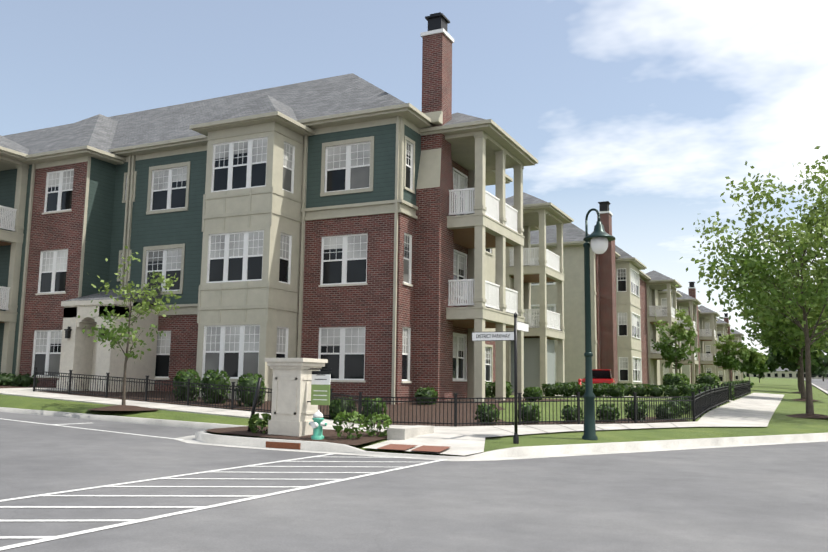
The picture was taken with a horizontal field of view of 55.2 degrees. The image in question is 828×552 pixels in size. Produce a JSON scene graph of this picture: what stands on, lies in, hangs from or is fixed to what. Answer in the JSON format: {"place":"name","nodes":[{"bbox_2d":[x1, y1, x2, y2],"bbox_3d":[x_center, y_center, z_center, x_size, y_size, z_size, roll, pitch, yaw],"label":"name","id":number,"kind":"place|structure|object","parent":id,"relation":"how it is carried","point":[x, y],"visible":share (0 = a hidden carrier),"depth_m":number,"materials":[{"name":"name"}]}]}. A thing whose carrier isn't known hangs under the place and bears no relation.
{"place":"outdoors","nodes":[
{"label":"outdoors","id":0,"kind":"place"},
{"bbox_2d":[0,388,270,419],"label":"pavement","id":1,"kind":"structure","parent":0,"point":[26,392],"depth_m":24.32,"materials":[{"name":"concrete"}]},
{"bbox_2d":[16,393,770,432],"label":"pavement joints","id":2,"kind":"object","parent":1,"relation":"on","point":[495,427],"visible":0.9,"depth_m":21.38,"materials":[{"name":"grey"}]},
{"bbox_2d":[0,379,827,551],"bbox_3d":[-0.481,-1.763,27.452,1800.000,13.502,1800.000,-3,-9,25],"label":"road","id":3,"kind":"structure","parent":0,"point":[766,498],"depth_m":9.22,"materials":[{"name":"grey asphalt"}]},
{"bbox_2d":[0,418,447,549],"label":"road markings","id":4,"kind":"object","parent":3,"relation":"on","point":[131,521],"visible":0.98,"depth_m":9.13,"materials":[{"name":"paint"}]},
{"bbox_2d":[0,379,827,460],"bbox_3d":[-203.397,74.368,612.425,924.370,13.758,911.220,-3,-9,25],"label":"kerb","id":5,"kind":"structure","parent":3,"relation":"on","point":[203,437],"depth_m":16.40,"materials":[{"name":"concrete"}]},
{"bbox_2d":[266,441,300,449],"bbox_3d":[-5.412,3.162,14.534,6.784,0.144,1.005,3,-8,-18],"label":"storm inlet","id":6,"kind":"object","parent":5,"relation":"on","point":[282,445],"visible":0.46,"depth_m":15.60,"materials":[{"name":"orange metal"}]},
{"bbox_2d":[0,377,827,455],"bbox_3d":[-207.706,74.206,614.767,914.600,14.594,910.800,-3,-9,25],"label":"grass lawn","id":7,"kind":"structure","parent":0,"point":[780,422],"depth_m":21.86,"materials":[{"name":"green plant"}]},
{"bbox_2d":[78,246,181,404],"bbox_3d":[-8.146,1.505,22.682,2.745,4.789,2.666,-3,-9,25],"label":"young tree","id":8,"kind":"object","parent":7,"relation":"on","point":[110,334],"visible":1,"depth_m":22.47,"materials":[{"name":"green plant"}]},
{"bbox_2d":[0,385,569,425],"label":"mulch","id":9,"kind":"object","parent":7,"relation":"on","point":[429,410],"visible":0.38,"depth_m":25.37,"materials":[{"name":"brown soil"}]},
{"bbox_2d":[0,28,573,404],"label":"building walls","id":10,"kind":"structure","parent":7,"relation":"on","point":[108,215],"depth_m":29.77,"materials":[{"name":"red brick"}]},
{"bbox_2d":[64,326,105,337],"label":"wall lanterns","id":11,"kind":"object","parent":10,"relation":"attached to","point":[68,332],"visible":0.71,"depth_m":30.27,"materials":[{"name":"black metal"}]},
{"bbox_2d":[32,137,490,381],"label":"windows","id":12,"kind":"structure","parent":10,"relation":"in","point":[232,351],"depth_m":28.51,"materials":[{"name":"white glass"}]},
{"bbox_2d":[425,12,449,30],"bbox_3d":[0.901,-9.538,30.222,0.720,0.810,0.760,-3,-9,25],"label":"chimney cap","id":13,"kind":"object","parent":10,"relation":"on","point":[439,20],"visible":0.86,"depth_m":29.97,"materials":[{"name":"black metal"}]},
{"bbox_2d":[205,426,386,444],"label":"mulch","id":14,"kind":"object","parent":7,"relation":"on","point":[329,435],"visible":0.44,"depth_m":16.30,"materials":[{"name":"brown soil"}]},
{"bbox_2d":[247,377,261,431],"bbox_3d":[-3.447,2.804,17.124,0.292,1.214,0.078,-1,-8,12],"label":"marker post","id":15,"kind":"object","parent":14,"relation":"on","point":[256,397],"visible":0.65,"depth_m":17.11,"materials":[{"name":"black metal"}]},
{"bbox_2d":[309,410,326,439],"bbox_3d":[-1.932,2.996,15.944,0.325,0.602,0.325,3,-8,-19],"label":"fire hydrant","id":16,"kind":"object","parent":14,"relation":"on","point":[317,424],"visible":0.96,"depth_m":15.86,"materials":[{"name":"teal metal"}]},
{"bbox_2d":[248,410,391,438],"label":"shrubs","id":17,"kind":"object","parent":14,"relation":"on","point":[367,423],"visible":0.88,"depth_m":16.39,"materials":[{"name":"green plant"}]},
{"bbox_2d":[264,358,331,440],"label":"entrance pillar","id":18,"kind":"structure","parent":7,"relation":"on","point":[300,390],"depth_m":16.47,"materials":[{"name":"stone"}]},
{"bbox_2d":[0,369,753,425],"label":"shrubs","id":19,"kind":"object","parent":7,"relation":"on","point":[676,384],"visible":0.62,"depth_m":26.35,"materials":[{"name":"green plant"}]},
{"bbox_2d":[33,368,728,426],"bbox_3d":[2.294,3.969,26.167,28.853,1.501,11.796,3,-8,-17],"label":"fence","id":20,"kind":"object","parent":7,"relation":"on","point":[704,401],"visible":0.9,"depth_m":22.29,"materials":[{"name":"black metal"}]},
{"bbox_2d":[387,425,433,439],"bbox_3d":[-0.057,3.349,16.863,0.400,0.270,1.450,-3,-9,25],"label":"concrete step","id":21,"kind":"object","parent":7,"relation":"on","point":[401,433],"visible":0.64,"depth_m":16.32,"materials":[{"name":"beige concrete"}]},
{"bbox_2d":[87,392,827,417],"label":"tree rings","id":22,"kind":"object","parent":7,"relation":"on","point":[139,408],"visible":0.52,"depth_m":22.05,"materials":[{"name":"brown soil"}]},
{"bbox_2d":[472,312,528,443],"bbox_3d":[1.841,2.154,16.688,1.020,2.710,0.917,-3,-9,25],"label":"street sign","id":23,"kind":"object","parent":7,"relation":"on","point":[520,326],"visible":0.94,"depth_m":16.27,"materials":[{"name":"black metal"}]},
{"bbox_2d":[476,334,509,337],"bbox_3d":[1.639,1.246,16.447,0.739,0.074,0.002,-3,-9,25],"label":"sign lettering","id":24,"kind":"object","parent":23,"relation":"on","point":[492,335],"visible":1,"depth_m":16.45},
{"bbox_2d":[323,414,769,455],"bbox_3d":[3.027,4.082,21.927,15.161,0.415,8.928,8,-10,-41],"label":"pavement corner","id":25,"kind":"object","parent":7,"relation":"on","point":[463,440],"visible":0.71,"depth_m":18.60,"materials":[{"name":"concrete"}]},
{"bbox_2d":[377,444,449,451],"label":"tactile pads","id":26,"kind":"object","parent":25,"relation":"on","point":[420,448],"visible":1,"depth_m":14.89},
{"bbox_2d":[582,369,614,386],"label":"parked car","id":27,"kind":"object","parent":7,"relation":"on","point":[601,376],"visible":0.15,"depth_m":47.09,"materials":[{"name":"red metal"}]},
{"bbox_2d":[582,208,615,439],"bbox_3d":[3.925,1.000,16.950,0.843,5.046,0.735,-3,-9,25],"label":"street lamp","id":28,"kind":"object","parent":7,"relation":"on","point":[599,238],"visible":1,"depth_m":17.05,"materials":[{"name":"teal metal"}]},
{"bbox_2d":[530,201,700,386],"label":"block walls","id":29,"kind":"structure","parent":7,"relation":"on","point":[609,303],"depth_m":55.56,"materials":[{"name":"beige paint"}]},
{"bbox_2d":[531,265,674,381],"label":"windows","id":30,"kind":"structure","parent":29,"relation":"in","point":[622,324],"depth_m":59.76,"materials":[{"name":"white glass"}]},
{"bbox_2d":[513,395,729,424],"bbox_3d":[7.042,4.984,30.448,8.380,0.542,21.841,-3,-9,25],"label":"mulch strip","id":31,"kind":"object","parent":7,"relation":"on","point":[608,422],"visible":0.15,"depth_m":21.66,"materials":[{"name":"brown soil"}]},
{"bbox_2d":[651,309,700,373],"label":"lawn tree","id":32,"kind":"object","parent":7,"relation":"on","point":[670,353],"visible":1,"depth_m":52.40,"materials":[{"name":"green plant"}]},
{"bbox_2d":[680,282,730,383],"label":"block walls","id":33,"kind":"structure","parent":7,"relation":"on","point":[704,316],"depth_m":109.75,"materials":[{"name":"beige paint"}]},
{"bbox_2d":[705,323,723,380],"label":"windows","id":34,"kind":"structure","parent":33,"relation":"in","point":[708,347],"depth_m":117.01,"materials":[{"name":"white glass"}]},
{"bbox_2d":[713,334,747,380],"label":"lawn tree","id":35,"kind":"object","parent":7,"relation":"on","point":[728,359],"visible":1,"depth_m":81.50,"materials":[{"name":"green plant"}]},
{"bbox_2d":[724,313,743,380],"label":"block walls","id":36,"kind":"structure","parent":7,"relation":"on","point":[738,336],"depth_m":161.32,"materials":[{"name":"beige paint"}]},
{"bbox_2d":[734,340,740,379],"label":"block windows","id":37,"kind":"structure","parent":36,"relation":"in","point":[736,376],"depth_m":169.80,"materials":[{"name":"white glass"}]},
{"bbox_2d":[730,381,750,400],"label":"fence","id":38,"kind":"object","parent":7,"relation":"on","point":[742,390],"visible":0.92,"depth_m":43.62,"materials":[{"name":"black metal"}]},
{"bbox_2d":[737,347,761,380],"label":"lawn tree","id":39,"kind":"object","parent":7,"relation":"on","point":[750,362],"visible":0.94,"depth_m":113.29,"materials":[{"name":"green plant"}]},
{"bbox_2d":[675,146,827,413],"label":"street tree","id":40,"kind":"object","parent":7,"relation":"on","point":[752,267],"visible":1,"depth_m":27.41,"materials":[{"name":"green plant"}]},
{"bbox_2d":[755,352,768,382],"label":"lawn tree","id":41,"kind":"object","parent":7,"relation":"on","point":[763,367],"visible":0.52,"depth_m":144.56,"materials":[{"name":"green plant"}]},
{"bbox_2d":[750,346,778,378],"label":"horizon tree","id":42,"kind":"object","parent":7,"relation":"on","point":[771,366],"visible":0.19,"depth_m":260.74,"materials":[{"name":"green plant"}]},
{"bbox_2d":[727,250,827,398],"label":"street tree","id":43,"kind":"object","parent":7,"relation":"on","point":[798,334],"visible":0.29,"depth_m":44.28,"materials":[{"name":"green plant"}]},
{"bbox_2d":[744,364,827,378],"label":"distant buildings","id":44,"kind":"structure","parent":7,"relation":"on","point":[779,373],"depth_m":364.38,"materials":[{"name":"brick"}]},
{"bbox_2d":[752,322,827,391],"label":"street tree","id":45,"kind":"object","parent":7,"relation":"on","point":[792,355],"visible":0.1,"depth_m":62.49,"materials":[{"name":"green plant"}]},
{"bbox_2d":[770,353,821,373],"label":"street tree","id":46,"kind":"object","parent":7,"relation":"on","point":[794,368],"visible":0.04,"depth_m":101.33,"materials":[{"name":"green plant"}]},
{"bbox_2d":[768,345,827,388],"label":"street tree","id":47,"kind":"object","parent":7,"relation":"on","point":[780,358],"visible":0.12,"depth_m":80.49,"materials":[{"name":"green plant"}]},
{"bbox_2d":[803,350,827,380],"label":"horizon tree","id":48,"kind":"object","parent":7,"relation":"on","point":[818,372],"visible":0.21,"depth_m":221.48,"materials":[{"name":"green plant"}]},
{"bbox_2d":[0,0,827,354],"label":"sky","id":49,"kind":"structure","parent":0,"point":[645,108],"materials":[{"name":"blue"}]},
{"bbox_2d":[542,393,783,418],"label":"pavement","id":50,"kind":"structure","parent":0,"point":[766,402],"depth_m":31.67,"materials":[{"name":"concrete"}]}
]}

